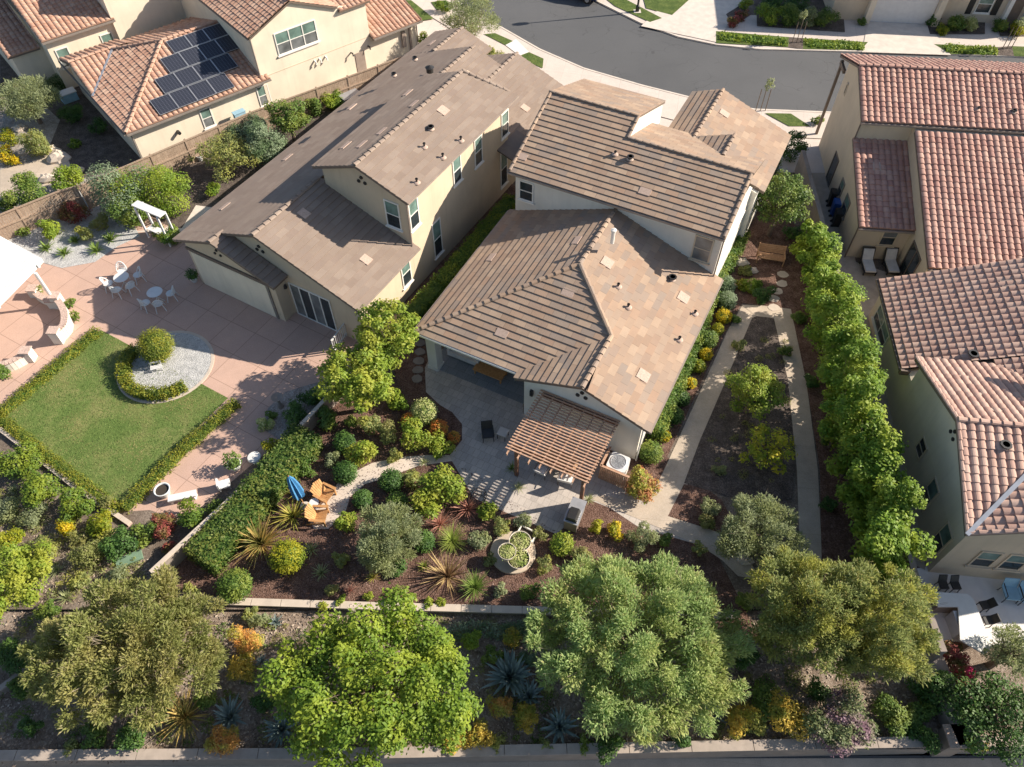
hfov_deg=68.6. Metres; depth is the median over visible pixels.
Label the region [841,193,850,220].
window
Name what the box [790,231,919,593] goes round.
hedge bed
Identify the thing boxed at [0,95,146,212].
neighbour yard
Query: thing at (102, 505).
grey slope bush
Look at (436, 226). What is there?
window
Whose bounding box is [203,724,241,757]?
pencil succulent
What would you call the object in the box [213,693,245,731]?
blue agave
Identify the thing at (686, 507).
mulch island
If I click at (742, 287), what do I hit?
shrub
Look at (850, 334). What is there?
screening tree
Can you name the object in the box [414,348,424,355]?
stepping stone
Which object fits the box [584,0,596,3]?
parked car
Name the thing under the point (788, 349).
walk shrub
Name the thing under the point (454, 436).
copper ball
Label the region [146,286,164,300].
bistro table
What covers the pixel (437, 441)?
lime bush
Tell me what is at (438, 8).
verge
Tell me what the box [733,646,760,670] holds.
slope shrub
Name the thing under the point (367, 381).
lime tree
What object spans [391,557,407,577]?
garden tuft
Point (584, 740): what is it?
slope shrub
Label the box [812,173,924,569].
side yard
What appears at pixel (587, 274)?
brown roof house
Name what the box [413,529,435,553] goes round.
dark ball
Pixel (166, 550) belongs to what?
dry slope bush
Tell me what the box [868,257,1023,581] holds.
rosy roof house
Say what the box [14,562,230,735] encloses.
olive brown tree
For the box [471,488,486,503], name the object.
wire basket
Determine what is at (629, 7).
verge
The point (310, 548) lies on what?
rosette plant
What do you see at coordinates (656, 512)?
concrete walk
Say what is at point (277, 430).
pebble corner
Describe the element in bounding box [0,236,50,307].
patio cover
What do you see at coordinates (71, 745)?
slope shrub
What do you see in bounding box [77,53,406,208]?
wooden fence
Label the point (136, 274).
bistro chair
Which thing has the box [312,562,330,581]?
rosette plant
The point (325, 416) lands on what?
green bush
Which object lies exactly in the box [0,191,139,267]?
gravel bed
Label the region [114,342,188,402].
curved hedge
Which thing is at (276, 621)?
agave
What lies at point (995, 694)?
slope tree
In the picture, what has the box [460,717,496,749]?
pencil succulent
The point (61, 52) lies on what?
window
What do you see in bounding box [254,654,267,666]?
agave
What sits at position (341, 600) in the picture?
wall seedling
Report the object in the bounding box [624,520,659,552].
grey shrub
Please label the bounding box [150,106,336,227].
dark bed
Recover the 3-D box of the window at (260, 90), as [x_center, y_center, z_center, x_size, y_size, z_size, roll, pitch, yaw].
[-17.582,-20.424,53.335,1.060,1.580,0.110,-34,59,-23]
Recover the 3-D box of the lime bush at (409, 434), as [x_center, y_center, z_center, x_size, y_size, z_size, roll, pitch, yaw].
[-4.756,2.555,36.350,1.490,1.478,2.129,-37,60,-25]
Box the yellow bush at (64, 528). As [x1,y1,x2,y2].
[55,517,76,537]
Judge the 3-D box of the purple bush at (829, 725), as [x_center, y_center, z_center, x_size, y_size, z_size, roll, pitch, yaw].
[12.190,12.795,28.327,2.785,1.950,2.408,-13,53,-10]
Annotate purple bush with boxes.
[801,683,875,759]
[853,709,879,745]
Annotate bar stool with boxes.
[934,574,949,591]
[948,575,961,592]
[976,597,997,612]
[981,613,1001,627]
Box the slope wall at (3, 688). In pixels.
[0,662,40,695]
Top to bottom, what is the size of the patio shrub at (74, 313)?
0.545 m
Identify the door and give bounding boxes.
[191,252,276,317]
[288,282,337,331]
[355,50,366,71]
[826,151,838,186]
[870,0,938,23]
[899,240,920,275]
[1005,0,1023,23]
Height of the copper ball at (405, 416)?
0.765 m
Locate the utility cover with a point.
(137, 554)
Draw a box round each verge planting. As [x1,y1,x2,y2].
[719,30,788,46]
[803,37,864,50]
[942,42,998,56]
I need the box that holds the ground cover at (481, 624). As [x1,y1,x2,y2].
[447,617,568,640]
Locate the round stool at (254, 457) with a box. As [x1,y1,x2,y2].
[247,451,260,463]
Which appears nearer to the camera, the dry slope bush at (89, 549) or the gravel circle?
the dry slope bush at (89, 549)
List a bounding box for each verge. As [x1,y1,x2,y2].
[406,0,433,19]
[431,0,452,9]
[485,33,511,44]
[521,52,543,67]
[608,0,660,21]
[644,0,687,14]
[716,31,788,46]
[766,113,808,125]
[803,38,867,49]
[935,44,997,54]
[1012,46,1023,55]
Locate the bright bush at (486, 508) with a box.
[476,501,498,520]
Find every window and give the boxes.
[54,46,69,69]
[99,32,113,42]
[198,106,216,130]
[255,84,271,107]
[273,19,320,57]
[383,199,403,232]
[401,261,413,290]
[408,198,421,233]
[431,217,444,260]
[452,155,463,188]
[474,134,484,170]
[500,154,508,189]
[501,108,509,141]
[517,179,534,204]
[688,234,714,265]
[836,177,844,197]
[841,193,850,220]
[843,82,848,95]
[871,303,889,351]
[875,232,899,247]
[914,435,927,460]
[918,476,939,511]
[931,521,953,556]
[964,550,1004,569]
[972,0,994,14]
[992,554,1023,572]
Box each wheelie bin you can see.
[825,188,838,206]
[828,198,841,216]
[830,208,843,226]
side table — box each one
[309,498,318,509]
[497,427,508,440]
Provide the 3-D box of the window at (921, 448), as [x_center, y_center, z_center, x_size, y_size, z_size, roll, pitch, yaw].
[18.781,2.965,34.475,0.050,0.950,0.800,5,52,4]
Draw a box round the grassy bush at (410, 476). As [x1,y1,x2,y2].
[401,469,424,489]
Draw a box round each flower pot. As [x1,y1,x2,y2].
[153,482,169,498]
[184,268,197,282]
[221,450,241,471]
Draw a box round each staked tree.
[755,78,774,110]
[792,9,807,41]
[1003,17,1023,47]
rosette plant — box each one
[302,540,317,558]
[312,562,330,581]
[343,584,356,595]
[365,570,379,582]
[418,561,429,571]
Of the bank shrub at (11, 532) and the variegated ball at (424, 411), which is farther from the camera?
the variegated ball at (424, 411)
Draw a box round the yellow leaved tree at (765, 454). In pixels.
[738,422,798,474]
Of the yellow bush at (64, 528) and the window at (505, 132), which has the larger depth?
the window at (505, 132)
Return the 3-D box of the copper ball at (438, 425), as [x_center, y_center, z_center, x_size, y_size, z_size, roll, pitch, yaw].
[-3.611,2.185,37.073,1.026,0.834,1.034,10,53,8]
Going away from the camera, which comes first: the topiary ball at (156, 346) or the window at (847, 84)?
the topiary ball at (156, 346)
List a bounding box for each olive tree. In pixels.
[739,545,883,681]
[805,555,946,687]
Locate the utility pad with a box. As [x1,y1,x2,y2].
[506,39,527,54]
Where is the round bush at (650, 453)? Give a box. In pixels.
[638,439,663,464]
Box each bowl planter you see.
[498,543,515,561]
[507,547,529,570]
[509,531,531,550]
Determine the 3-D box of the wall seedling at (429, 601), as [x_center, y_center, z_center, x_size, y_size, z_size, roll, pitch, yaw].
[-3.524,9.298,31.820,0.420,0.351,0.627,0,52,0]
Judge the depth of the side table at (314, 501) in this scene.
34.50 m
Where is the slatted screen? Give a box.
[598,446,629,487]
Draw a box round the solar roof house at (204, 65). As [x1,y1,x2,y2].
[58,0,422,159]
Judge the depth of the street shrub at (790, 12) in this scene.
61.41 m
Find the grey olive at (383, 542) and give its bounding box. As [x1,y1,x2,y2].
[354,500,424,579]
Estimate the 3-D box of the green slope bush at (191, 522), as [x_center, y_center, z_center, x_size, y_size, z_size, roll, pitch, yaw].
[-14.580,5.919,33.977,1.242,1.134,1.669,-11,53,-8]
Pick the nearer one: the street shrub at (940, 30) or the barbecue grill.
the barbecue grill
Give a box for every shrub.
[0,127,18,145]
[0,143,21,164]
[0,170,48,208]
[0,198,18,212]
[0,364,12,379]
[0,526,25,548]
[5,676,30,700]
[14,128,52,156]
[14,227,30,236]
[15,501,47,528]
[31,598,61,620]
[35,219,63,240]
[35,534,58,559]
[36,284,43,292]
[50,164,84,190]
[54,200,92,223]
[56,102,83,124]
[62,737,80,757]
[64,298,75,307]
[66,530,87,548]
[66,571,91,590]
[67,138,81,148]
[69,310,79,321]
[73,225,93,240]
[86,116,108,134]
[88,211,108,230]
[95,527,112,540]
[105,563,130,580]
[150,510,177,539]
[151,222,163,236]
[156,223,181,244]
[183,581,200,595]
[193,691,217,710]
[204,498,222,514]
[205,182,220,196]
[212,564,252,603]
[223,112,266,142]
[241,606,258,619]
[242,118,289,167]
[247,612,268,627]
[249,692,275,713]
[256,417,275,431]
[260,438,278,451]
[265,410,278,418]
[281,399,307,428]
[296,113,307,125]
[296,386,322,406]
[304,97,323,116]
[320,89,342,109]
[324,451,339,468]
[418,31,427,42]
[434,0,451,11]
[467,530,491,550]
[481,644,503,663]
[487,45,495,54]
[489,735,505,756]
[518,649,537,666]
[531,525,548,541]
[538,736,553,749]
[569,546,592,564]
[578,736,595,756]
[588,519,603,534]
[607,519,623,541]
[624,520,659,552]
[659,532,672,546]
[661,430,671,442]
[668,406,684,426]
[669,729,690,747]
[676,391,690,406]
[686,377,696,388]
[691,358,705,374]
[691,540,708,556]
[698,513,715,529]
[699,329,719,348]
[699,347,712,360]
[700,495,721,516]
[710,465,726,475]
[711,322,725,335]
[714,306,732,324]
[717,288,737,310]
[719,275,737,293]
[727,15,740,28]
[729,314,742,322]
[731,339,746,351]
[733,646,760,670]
[734,9,749,21]
[735,278,748,291]
[735,591,752,610]
[738,0,754,9]
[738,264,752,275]
[742,277,763,293]
[749,718,767,736]
[752,284,777,304]
[754,2,784,25]
[761,0,784,13]
[775,160,782,172]
[776,345,792,356]
[780,2,800,27]
[781,225,802,239]
[782,0,810,11]
[783,130,810,162]
[790,310,808,323]
[791,5,817,26]
[803,373,820,387]
[805,675,834,703]
[810,115,824,124]
[811,5,840,26]
[818,495,838,512]
[819,433,835,445]
[857,17,866,25]
[908,700,937,722]
[925,14,941,26]
[936,22,949,35]
[947,14,966,30]
[962,16,979,31]
[980,621,1023,682]
[991,18,1009,31]
[1010,20,1023,35]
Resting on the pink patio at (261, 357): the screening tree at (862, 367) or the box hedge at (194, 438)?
the box hedge at (194, 438)
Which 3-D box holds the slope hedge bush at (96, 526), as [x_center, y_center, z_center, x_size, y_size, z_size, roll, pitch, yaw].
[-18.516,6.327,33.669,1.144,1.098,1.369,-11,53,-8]
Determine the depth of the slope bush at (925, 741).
28.25 m
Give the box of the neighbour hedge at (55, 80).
[37,73,65,93]
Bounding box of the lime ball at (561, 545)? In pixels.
[548,531,575,557]
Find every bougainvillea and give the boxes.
[943,639,970,668]
[948,653,975,688]
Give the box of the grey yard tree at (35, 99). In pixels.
[0,73,62,123]
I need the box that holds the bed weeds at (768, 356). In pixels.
[707,337,795,481]
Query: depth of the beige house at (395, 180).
41.19 m
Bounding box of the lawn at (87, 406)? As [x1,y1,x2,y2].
[5,330,226,501]
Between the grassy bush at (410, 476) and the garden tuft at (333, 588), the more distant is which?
the grassy bush at (410, 476)
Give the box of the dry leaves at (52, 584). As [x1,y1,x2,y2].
[0,520,149,605]
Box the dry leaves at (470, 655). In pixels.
[0,609,939,766]
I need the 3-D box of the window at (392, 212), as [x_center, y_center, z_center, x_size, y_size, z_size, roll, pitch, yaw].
[-6.353,-8.921,39.952,1.119,1.825,0.110,24,56,18]
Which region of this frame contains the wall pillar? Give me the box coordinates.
[929,724,969,756]
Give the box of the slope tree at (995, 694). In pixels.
[939,667,1023,766]
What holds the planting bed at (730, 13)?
on the driveway at (704, 19)
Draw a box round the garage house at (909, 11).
[823,0,969,26]
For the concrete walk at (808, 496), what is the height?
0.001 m
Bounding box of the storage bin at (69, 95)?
[59,86,78,103]
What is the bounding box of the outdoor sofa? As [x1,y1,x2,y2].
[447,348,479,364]
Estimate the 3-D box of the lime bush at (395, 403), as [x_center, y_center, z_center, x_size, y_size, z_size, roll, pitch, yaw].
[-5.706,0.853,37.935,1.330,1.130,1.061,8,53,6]
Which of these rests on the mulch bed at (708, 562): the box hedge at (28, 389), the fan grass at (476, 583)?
the fan grass at (476, 583)
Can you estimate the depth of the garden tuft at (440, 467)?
35.66 m
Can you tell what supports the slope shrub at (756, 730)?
on the slope ground at (977, 661)
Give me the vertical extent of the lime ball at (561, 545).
0.980 m
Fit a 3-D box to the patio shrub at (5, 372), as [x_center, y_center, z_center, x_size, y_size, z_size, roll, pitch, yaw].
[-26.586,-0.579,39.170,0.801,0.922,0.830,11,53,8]
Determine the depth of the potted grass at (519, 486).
35.30 m
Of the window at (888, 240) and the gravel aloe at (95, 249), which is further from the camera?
the gravel aloe at (95, 249)
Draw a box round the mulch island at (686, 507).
[668,484,731,534]
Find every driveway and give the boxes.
[642,0,742,41]
[862,22,950,54]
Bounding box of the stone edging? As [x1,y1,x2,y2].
[116,330,213,403]
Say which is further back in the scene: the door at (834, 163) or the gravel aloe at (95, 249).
the door at (834, 163)
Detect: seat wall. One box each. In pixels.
[0,346,37,373]
[25,284,54,308]
[45,291,72,343]
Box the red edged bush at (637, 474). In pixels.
[623,464,662,504]
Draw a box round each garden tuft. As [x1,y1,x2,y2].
[298,463,316,477]
[323,584,339,596]
[331,551,350,568]
[343,414,357,427]
[386,447,402,463]
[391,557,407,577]
[392,584,407,596]
[437,464,449,473]
[483,551,496,566]
[493,581,506,598]
[519,582,540,600]
[536,554,552,575]
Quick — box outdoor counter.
[930,592,991,653]
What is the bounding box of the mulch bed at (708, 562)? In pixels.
[151,331,756,635]
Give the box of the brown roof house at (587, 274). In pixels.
[414,79,791,460]
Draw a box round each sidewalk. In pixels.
[412,0,830,137]
[598,0,1023,49]
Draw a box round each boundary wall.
[0,736,937,766]
[956,736,1023,753]
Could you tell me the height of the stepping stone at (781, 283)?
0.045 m
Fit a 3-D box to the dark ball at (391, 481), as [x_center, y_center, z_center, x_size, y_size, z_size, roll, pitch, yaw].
[-5.672,4.486,35.079,1.329,1.140,1.270,-31,58,-22]
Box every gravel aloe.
[39,239,54,252]
[55,246,72,258]
[67,235,80,243]
[84,241,102,254]
[101,230,121,244]
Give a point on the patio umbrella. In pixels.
(296, 489)
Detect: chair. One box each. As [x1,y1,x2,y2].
[99,277,115,293]
[108,286,126,299]
[115,261,130,278]
[125,281,139,295]
[133,266,146,284]
[137,298,154,313]
[152,300,166,313]
[166,285,178,301]
[215,478,230,491]
[304,503,329,526]
[309,479,336,504]
[481,420,493,442]
[533,462,549,479]
[557,471,574,488]
[859,246,876,275]
[882,247,900,275]
[997,577,1023,603]
[1017,580,1023,605]
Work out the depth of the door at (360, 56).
56.70 m
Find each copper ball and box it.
[400,412,414,425]
[429,418,448,436]
[447,430,460,444]
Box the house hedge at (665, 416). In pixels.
[645,229,750,444]
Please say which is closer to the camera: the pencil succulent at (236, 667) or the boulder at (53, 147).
the pencil succulent at (236, 667)
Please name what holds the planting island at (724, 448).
on the ground at (152, 552)
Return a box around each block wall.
[795,150,947,661]
[913,652,981,744]
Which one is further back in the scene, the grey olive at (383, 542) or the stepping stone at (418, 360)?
the stepping stone at (418, 360)
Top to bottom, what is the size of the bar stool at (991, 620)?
0.701 m
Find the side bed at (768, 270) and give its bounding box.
[610,195,799,491]
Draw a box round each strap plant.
[7,484,18,493]
[50,561,66,578]
[55,590,74,604]
[418,457,427,466]
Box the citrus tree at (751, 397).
[723,363,788,420]
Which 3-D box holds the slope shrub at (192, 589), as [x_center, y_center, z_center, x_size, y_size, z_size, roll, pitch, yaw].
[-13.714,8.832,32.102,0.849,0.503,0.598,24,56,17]
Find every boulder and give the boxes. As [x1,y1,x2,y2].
[13,124,26,131]
[15,148,28,155]
[38,173,54,183]
[45,145,61,154]
[47,149,70,163]
[347,603,358,612]
[736,258,749,265]
[737,555,754,564]
[750,267,758,273]
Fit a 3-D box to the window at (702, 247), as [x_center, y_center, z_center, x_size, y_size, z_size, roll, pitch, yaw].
[9.806,-6.890,38.808,1.160,1.680,0.110,22,55,16]
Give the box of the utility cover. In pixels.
[116,549,143,567]
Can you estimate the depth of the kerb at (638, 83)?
57.13 m
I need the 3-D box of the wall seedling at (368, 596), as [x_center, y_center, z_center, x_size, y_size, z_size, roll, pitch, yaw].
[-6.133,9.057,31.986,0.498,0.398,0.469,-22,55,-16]
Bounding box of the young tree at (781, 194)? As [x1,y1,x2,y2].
[753,169,814,236]
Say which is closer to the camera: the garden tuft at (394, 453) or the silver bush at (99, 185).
the garden tuft at (394, 453)
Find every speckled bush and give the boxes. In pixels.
[493,516,510,536]
[513,512,531,526]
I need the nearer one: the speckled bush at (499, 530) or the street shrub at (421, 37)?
the speckled bush at (499, 530)
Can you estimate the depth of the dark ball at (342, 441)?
36.17 m
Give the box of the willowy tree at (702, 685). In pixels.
[521,548,758,748]
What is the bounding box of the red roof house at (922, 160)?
[815,53,1023,275]
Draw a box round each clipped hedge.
[182,422,324,577]
[396,193,515,333]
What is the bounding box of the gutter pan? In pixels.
[641,24,1011,57]
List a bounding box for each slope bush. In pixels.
[0,496,19,522]
[0,636,32,678]
[17,715,44,738]
[65,539,106,569]
[79,722,109,749]
[97,495,114,508]
[97,524,138,563]
[113,717,147,753]
[129,521,158,548]
[161,540,177,553]
[176,496,204,528]
[460,629,481,650]
[595,733,625,766]
[748,676,786,723]
[870,691,917,738]
[904,668,960,714]
[905,716,923,734]
[906,724,942,754]
[953,681,1003,730]
[960,735,979,753]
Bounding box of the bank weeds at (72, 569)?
[0,488,155,601]
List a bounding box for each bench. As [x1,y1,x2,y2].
[148,360,162,372]
[168,489,196,504]
[518,525,535,542]
[756,242,786,266]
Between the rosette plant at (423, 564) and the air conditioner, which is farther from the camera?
the air conditioner
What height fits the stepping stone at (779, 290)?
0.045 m
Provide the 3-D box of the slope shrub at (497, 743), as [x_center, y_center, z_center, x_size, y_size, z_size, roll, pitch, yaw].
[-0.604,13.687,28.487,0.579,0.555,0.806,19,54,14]
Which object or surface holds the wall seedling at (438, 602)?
on the mulch bed at (708, 562)
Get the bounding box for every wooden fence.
[0,186,86,239]
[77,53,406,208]
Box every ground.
[0,0,925,608]
[0,610,1023,748]
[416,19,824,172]
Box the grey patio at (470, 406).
[425,349,691,542]
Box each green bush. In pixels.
[315,404,338,431]
[356,413,383,434]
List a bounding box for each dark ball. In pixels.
[331,429,355,453]
[331,460,358,486]
[351,488,372,509]
[377,466,405,491]
[385,490,409,512]
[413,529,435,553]
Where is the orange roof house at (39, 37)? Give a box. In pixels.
[0,0,185,87]
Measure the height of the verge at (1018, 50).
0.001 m
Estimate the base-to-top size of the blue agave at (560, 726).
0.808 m
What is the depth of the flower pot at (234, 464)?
35.43 m
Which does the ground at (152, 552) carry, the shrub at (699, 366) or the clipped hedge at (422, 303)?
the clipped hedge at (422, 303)
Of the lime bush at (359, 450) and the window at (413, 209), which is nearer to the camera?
the lime bush at (359, 450)
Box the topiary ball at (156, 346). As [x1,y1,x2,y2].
[135,326,177,364]
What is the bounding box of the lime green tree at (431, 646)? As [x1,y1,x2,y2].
[255,581,483,766]
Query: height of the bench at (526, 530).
0.300 m
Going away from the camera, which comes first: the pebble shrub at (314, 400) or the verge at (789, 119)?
the pebble shrub at (314, 400)
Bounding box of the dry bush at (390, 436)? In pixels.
[378,418,398,444]
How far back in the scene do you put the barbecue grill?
33.62 m
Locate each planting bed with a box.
[726,6,750,22]
[756,0,844,31]
[788,37,802,48]
[928,22,984,33]
[998,46,1013,55]
[999,24,1023,35]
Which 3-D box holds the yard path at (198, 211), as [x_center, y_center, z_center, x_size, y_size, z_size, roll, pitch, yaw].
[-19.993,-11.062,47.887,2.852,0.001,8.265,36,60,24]
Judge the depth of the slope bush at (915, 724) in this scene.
28.71 m
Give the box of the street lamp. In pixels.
[633,0,640,12]
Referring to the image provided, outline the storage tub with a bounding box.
[231,108,245,117]
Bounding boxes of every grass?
[433,523,466,555]
[458,568,491,604]
[505,460,519,472]
[512,480,526,493]
[583,493,595,502]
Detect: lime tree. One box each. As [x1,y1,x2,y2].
[311,342,394,413]
[352,298,420,375]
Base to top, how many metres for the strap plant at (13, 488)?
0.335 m
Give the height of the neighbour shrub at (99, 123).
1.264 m
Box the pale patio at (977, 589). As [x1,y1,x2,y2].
[917,566,1023,646]
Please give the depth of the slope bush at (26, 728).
28.69 m
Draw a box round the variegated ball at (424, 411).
[409,396,438,425]
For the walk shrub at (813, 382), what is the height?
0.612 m
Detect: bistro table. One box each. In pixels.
[113,272,128,286]
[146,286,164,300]
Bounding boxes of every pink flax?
[428,504,453,534]
[449,491,481,519]
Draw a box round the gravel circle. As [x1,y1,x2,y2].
[120,333,210,400]
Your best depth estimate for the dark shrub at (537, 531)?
33.58 m
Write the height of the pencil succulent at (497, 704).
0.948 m
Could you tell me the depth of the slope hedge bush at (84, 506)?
33.94 m
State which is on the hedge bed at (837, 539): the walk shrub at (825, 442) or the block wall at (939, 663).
the walk shrub at (825, 442)
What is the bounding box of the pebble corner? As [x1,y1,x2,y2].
[263,382,329,439]
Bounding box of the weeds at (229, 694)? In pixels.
[0,612,921,747]
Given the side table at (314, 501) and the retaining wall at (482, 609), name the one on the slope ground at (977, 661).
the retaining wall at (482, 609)
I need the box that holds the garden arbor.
[131,200,174,246]
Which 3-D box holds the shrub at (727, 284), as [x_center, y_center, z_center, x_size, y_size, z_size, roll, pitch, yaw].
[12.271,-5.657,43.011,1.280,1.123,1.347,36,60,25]
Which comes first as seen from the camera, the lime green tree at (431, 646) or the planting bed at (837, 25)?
the lime green tree at (431, 646)
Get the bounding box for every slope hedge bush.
[0,437,44,483]
[18,469,62,510]
[57,485,97,522]
[85,508,112,540]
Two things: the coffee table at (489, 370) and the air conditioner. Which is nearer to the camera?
the air conditioner
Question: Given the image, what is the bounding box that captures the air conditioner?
[606,451,629,481]
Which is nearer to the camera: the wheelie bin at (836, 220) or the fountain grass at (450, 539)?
the fountain grass at (450, 539)
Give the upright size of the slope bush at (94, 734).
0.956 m
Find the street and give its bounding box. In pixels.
[457,0,1023,110]
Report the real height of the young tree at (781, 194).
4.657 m
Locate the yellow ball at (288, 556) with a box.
[267,536,307,576]
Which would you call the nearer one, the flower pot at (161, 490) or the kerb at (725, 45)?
the flower pot at (161, 490)
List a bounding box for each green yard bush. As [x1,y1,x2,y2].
[101,161,193,218]
[104,195,146,230]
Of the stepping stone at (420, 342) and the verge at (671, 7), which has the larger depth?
the verge at (671, 7)
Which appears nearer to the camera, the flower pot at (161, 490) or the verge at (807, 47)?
the flower pot at (161, 490)
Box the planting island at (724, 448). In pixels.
[684,316,795,499]
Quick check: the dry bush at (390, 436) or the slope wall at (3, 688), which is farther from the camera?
the dry bush at (390, 436)
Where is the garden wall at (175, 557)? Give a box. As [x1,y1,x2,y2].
[149,397,339,575]
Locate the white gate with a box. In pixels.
[331,323,346,352]
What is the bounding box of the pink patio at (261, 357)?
[0,216,399,520]
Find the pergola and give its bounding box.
[505,390,619,499]
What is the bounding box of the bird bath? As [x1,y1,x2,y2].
[271,392,283,408]
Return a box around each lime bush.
[333,511,356,532]
[342,440,378,466]
[387,388,409,410]
[398,415,433,452]
[409,486,441,519]
[418,462,467,506]
[426,429,455,459]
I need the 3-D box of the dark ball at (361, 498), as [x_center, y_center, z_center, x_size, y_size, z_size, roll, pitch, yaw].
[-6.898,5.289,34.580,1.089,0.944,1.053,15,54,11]
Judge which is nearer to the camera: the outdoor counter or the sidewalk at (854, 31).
the outdoor counter
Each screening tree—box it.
[788,218,827,264]
[795,231,842,286]
[800,255,854,319]
[802,280,868,353]
[814,318,874,384]
[814,335,888,406]
[816,370,886,451]
[824,404,908,478]
[835,437,907,509]
[843,475,927,536]
[846,502,937,582]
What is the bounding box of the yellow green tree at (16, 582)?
[0,538,54,618]
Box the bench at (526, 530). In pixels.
[518,525,535,542]
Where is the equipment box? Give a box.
[338,88,358,103]
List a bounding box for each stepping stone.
[412,366,422,372]
[412,374,421,382]
[413,357,423,364]
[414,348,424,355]
[415,339,424,345]
[768,304,779,310]
[769,295,779,301]
[773,288,782,293]
[776,280,786,286]
[777,271,788,277]
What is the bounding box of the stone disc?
[490,531,535,574]
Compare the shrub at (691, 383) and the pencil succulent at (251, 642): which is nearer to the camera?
the pencil succulent at (251, 642)
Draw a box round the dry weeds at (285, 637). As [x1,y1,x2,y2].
[0,615,929,744]
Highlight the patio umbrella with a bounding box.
[287,475,307,509]
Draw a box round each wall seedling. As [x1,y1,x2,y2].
[318,601,328,611]
[335,593,345,606]
[362,591,373,601]
[424,596,433,609]
[435,597,445,606]
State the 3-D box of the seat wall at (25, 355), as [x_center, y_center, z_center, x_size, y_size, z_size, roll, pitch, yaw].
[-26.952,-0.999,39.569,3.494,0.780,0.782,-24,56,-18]
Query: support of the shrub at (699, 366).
on the side bed at (768, 270)
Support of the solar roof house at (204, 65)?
on the ground at (152, 552)
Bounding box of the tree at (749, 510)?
[710,489,811,572]
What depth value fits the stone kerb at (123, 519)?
35.45 m
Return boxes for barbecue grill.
[563,497,586,532]
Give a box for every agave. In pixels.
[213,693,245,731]
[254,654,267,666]
[263,709,298,747]
[268,614,282,628]
[480,648,533,696]
[512,679,543,707]
[540,707,578,743]
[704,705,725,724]
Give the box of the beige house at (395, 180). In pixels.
[172,26,562,339]
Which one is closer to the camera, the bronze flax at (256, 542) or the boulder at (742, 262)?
the bronze flax at (256, 542)
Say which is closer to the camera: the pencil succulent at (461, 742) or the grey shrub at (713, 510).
the pencil succulent at (461, 742)
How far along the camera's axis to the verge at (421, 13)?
63.66 m
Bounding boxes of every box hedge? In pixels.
[0,325,102,417]
[0,414,122,514]
[116,397,242,514]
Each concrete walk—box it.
[593,306,758,579]
[743,305,821,559]
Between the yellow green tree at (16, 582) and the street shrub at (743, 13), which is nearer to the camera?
the yellow green tree at (16, 582)
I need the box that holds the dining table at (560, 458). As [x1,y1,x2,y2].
[539,445,579,477]
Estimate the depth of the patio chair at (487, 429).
36.82 m
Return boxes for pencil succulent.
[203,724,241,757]
[224,623,264,657]
[225,652,255,681]
[443,732,466,755]
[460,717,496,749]
[485,695,513,719]
[502,626,521,648]
[513,700,538,734]
[725,700,764,740]
[766,685,817,741]
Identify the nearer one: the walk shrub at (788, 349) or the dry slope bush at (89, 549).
the dry slope bush at (89, 549)
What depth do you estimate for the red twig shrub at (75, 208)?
46.58 m
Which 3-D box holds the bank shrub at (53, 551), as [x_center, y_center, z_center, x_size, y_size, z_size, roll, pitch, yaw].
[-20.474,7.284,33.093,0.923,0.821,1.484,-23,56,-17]
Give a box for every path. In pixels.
[0,155,69,199]
[121,758,1023,766]
[137,205,211,231]
[310,455,451,528]
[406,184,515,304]
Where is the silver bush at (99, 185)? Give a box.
[83,160,158,220]
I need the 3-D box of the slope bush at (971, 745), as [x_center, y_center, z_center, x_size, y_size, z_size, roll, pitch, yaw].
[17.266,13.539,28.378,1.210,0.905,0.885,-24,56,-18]
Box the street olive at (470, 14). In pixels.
[439,0,500,36]
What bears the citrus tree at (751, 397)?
on the planting island at (724, 448)
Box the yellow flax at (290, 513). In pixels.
[270,499,308,529]
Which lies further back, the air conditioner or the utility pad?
the utility pad
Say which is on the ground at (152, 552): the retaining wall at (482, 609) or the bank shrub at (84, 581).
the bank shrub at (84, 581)
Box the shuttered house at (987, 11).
[962,0,1023,23]
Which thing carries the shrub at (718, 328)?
on the side bed at (768, 270)
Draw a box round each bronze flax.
[151,680,218,744]
[230,512,294,573]
[421,550,469,602]
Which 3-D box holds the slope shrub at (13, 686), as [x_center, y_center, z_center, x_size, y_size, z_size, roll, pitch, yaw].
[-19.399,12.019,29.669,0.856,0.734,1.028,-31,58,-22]
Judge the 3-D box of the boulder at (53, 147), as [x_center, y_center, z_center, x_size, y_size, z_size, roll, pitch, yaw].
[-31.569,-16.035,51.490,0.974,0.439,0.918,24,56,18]
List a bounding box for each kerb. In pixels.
[0,427,131,526]
[458,1,830,112]
[596,0,1023,57]
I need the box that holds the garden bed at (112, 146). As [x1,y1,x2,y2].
[0,54,140,179]
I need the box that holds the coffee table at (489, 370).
[473,361,506,383]
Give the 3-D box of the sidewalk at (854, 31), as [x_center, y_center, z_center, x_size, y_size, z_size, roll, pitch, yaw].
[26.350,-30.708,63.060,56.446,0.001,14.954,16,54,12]
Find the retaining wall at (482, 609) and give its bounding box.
[193,597,734,618]

